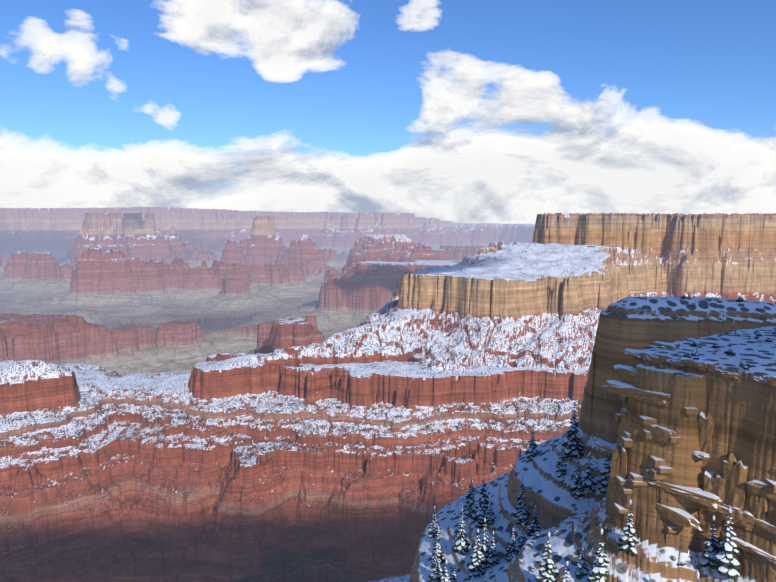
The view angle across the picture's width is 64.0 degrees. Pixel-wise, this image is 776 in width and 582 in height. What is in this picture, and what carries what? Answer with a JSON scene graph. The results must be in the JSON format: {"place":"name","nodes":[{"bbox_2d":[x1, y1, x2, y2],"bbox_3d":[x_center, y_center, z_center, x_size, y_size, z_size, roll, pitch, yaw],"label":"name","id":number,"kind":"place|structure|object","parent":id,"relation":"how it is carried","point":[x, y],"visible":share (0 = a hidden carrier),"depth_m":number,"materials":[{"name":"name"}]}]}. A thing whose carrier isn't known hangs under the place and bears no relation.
{"place":"outdoors","nodes":[
{"label":"outdoors","id":0,"kind":"place"},
{"bbox_2d":[0,207,775,581],"bbox_3d":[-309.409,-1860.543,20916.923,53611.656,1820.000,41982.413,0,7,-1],"label":"canyon terrain","id":1,"kind":"structure","parent":0,"point":[204,395],"depth_m":1547.21,"materials":[{"name":"red stone"}]},
{"bbox_2d":[428,506,440,539],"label":"fir","id":2,"kind":"object","parent":1,"relation":"on","point":[433,530],"visible":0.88,"depth_m":336.27,"materials":[{"name":"white"}]},
{"bbox_2d":[428,550,443,581],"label":"fir","id":3,"kind":"object","parent":1,"relation":"on","point":[436,575],"visible":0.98,"depth_m":300.80,"materials":[{"name":"white"}]},
{"bbox_2d":[431,526,444,564],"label":"fir","id":4,"kind":"object","parent":1,"relation":"on","point":[437,546],"visible":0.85,"depth_m":311.00,"materials":[{"name":"white"}]},
{"bbox_2d":[441,560,450,581],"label":"fir","id":5,"kind":"object","parent":1,"relation":"on","point":[446,578],"visible":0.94,"depth_m":273.02,"materials":[{"name":"white"}]},
{"bbox_2d":[449,562,456,581],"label":"fir","id":6,"kind":"object","parent":1,"relation":"on","point":[453,577],"visible":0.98,"depth_m":285.78,"materials":[{"name":"white"}]},
{"bbox_2d":[454,508,469,555],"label":"fir","id":7,"kind":"object","parent":1,"relation":"on","point":[462,543],"visible":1,"depth_m":307.14,"materials":[{"name":"white"}]},
{"bbox_2d":[463,476,477,516],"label":"fir","id":8,"kind":"object","parent":1,"relation":"on","point":[470,506],"visible":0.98,"depth_m":335.44,"materials":[{"name":"white"}]},
{"bbox_2d":[468,529,486,578],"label":"fir","id":9,"kind":"object","parent":1,"relation":"on","point":[476,567],"visible":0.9,"depth_m":276.75,"materials":[{"name":"white"}]},
{"bbox_2d":[471,471,488,528],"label":"fir","id":10,"kind":"object","parent":1,"relation":"on","point":[479,515],"visible":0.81,"depth_m":317.24,"materials":[{"name":"green plant"}]},
{"bbox_2d":[478,518,490,568],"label":"fir","id":11,"kind":"object","parent":1,"relation":"on","point":[484,548],"visible":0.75,"depth_m":290.37,"materials":[{"name":"white"}]},
{"bbox_2d":[485,497,495,524],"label":"fir","id":12,"kind":"object","parent":1,"relation":"on","point":[490,517],"visible":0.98,"depth_m":313.51,"materials":[{"name":"white"}]},
{"bbox_2d":[486,530,499,567],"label":"fir","id":13,"kind":"object","parent":1,"relation":"on","point":[493,560],"visible":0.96,"depth_m":284.46,"materials":[{"name":"white"}]},
{"bbox_2d":[506,528,517,563],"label":"fir","id":14,"kind":"object","parent":1,"relation":"on","point":[512,550],"visible":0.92,"depth_m":271.49,"materials":[{"name":"white"}]},
{"bbox_2d":[513,474,529,518],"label":"fir","id":15,"kind":"object","parent":1,"relation":"on","point":[520,497],"visible":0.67,"depth_m":301.93,"materials":[{"name":"white"}]},
{"bbox_2d":[516,494,527,525],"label":"fir","id":16,"kind":"object","parent":1,"relation":"on","point":[522,517],"visible":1,"depth_m":298.95,"materials":[{"name":"white"}]},
{"bbox_2d":[517,522,526,553],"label":"fir","id":17,"kind":"object","parent":1,"relation":"on","point":[522,540],"visible":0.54,"depth_m":274.50,"materials":[{"name":"green"}]},
{"bbox_2d":[526,423,538,460],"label":"fir","id":18,"kind":"object","parent":1,"relation":"on","point":[532,451],"visible":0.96,"depth_m":331.00,"materials":[{"name":"white"}]},
{"bbox_2d":[526,505,541,539],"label":"fir","id":19,"kind":"object","parent":1,"relation":"on","point":[533,527],"visible":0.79,"depth_m":288.49,"materials":[{"name":"green"}]},
{"bbox_2d":[535,532,559,581],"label":"fir","id":20,"kind":"object","parent":1,"relation":"on","point":[549,572],"visible":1,"depth_m":216.58,"materials":[{"name":"white"}]},
{"bbox_2d":[556,441,565,477],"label":"fir","id":21,"kind":"object","parent":1,"relation":"on","point":[561,467],"visible":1,"depth_m":302.46,"materials":[{"name":"white"}]},
{"bbox_2d":[562,561,570,581],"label":"fir","id":22,"kind":"object","parent":1,"relation":"on","point":[565,579],"visible":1,"depth_m":210.08,"materials":[{"name":"white"}]},
{"bbox_2d":[562,401,583,457],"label":"fir","id":23,"kind":"object","parent":1,"relation":"on","point":[572,444],"visible":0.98,"depth_m":306.87,"materials":[{"name":"green plant"}]},
{"bbox_2d":[570,455,583,499],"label":"fir","id":24,"kind":"object","parent":1,"relation":"on","point":[576,489],"visible":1,"depth_m":287.50,"materials":[{"name":"white"}]},
{"bbox_2d":[575,546,589,576],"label":"fir","id":25,"kind":"object","parent":1,"relation":"on","point":[582,569],"visible":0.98,"depth_m":215.79,"materials":[{"name":"white"}]},
{"bbox_2d":[582,452,596,491],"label":"fir","id":26,"kind":"object","parent":1,"relation":"on","point":[590,482],"visible":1,"depth_m":288.72,"materials":[{"name":"white"}]},
{"bbox_2d":[587,529,609,581],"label":"fir","id":27,"kind":"object","parent":1,"relation":"on","point":[598,572],"visible":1,"depth_m":207.65,"materials":[{"name":"white"}]},
{"bbox_2d":[597,451,610,493],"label":"fir","id":28,"kind":"object","parent":1,"relation":"on","point":[603,480],"visible":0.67,"depth_m":282.76,"materials":[{"name":"white"}]},
{"bbox_2d":[617,500,638,555],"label":"fir","id":29,"kind":"object","parent":1,"relation":"on","point":[627,540],"visible":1,"depth_m":207.15,"materials":[{"name":"white"}]},
{"bbox_2d":[594,341,775,563],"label":"rock ledges","id":30,"kind":"object","parent":1,"relation":"on","point":[718,496],"visible":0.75,"depth_m":200.53,"materials":[{"name":"brown stone"}]},
{"bbox_2d":[693,345,698,359],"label":"fir","id":31,"kind":"object","parent":1,"relation":"on","point":[696,354],"visible":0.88,"depth_m":206.98,"materials":[{"name":"white"}]},
{"bbox_2d":[701,515,718,566],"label":"fir","id":32,"kind":"object","parent":1,"relation":"on","point":[712,544],"visible":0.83,"depth_m":194.38,"materials":[{"name":"white"}]},
{"bbox_2d":[707,507,740,579],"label":"fir","id":33,"kind":"object","parent":1,"relation":"on","point":[724,562],"visible":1,"depth_m":188.98,"materials":[{"name":"white"}]},
{"bbox_2d":[743,364,751,369],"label":"juniper","id":34,"kind":"object","parent":1,"relation":"on","point":[747,367],"visible":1,"depth_m":193.17,"materials":[{"name":"green plant"}]},
{"bbox_2d":[0,0,775,223],"label":"sky","id":35,"kind":"structure","parent":0,"point":[457,111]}
]}

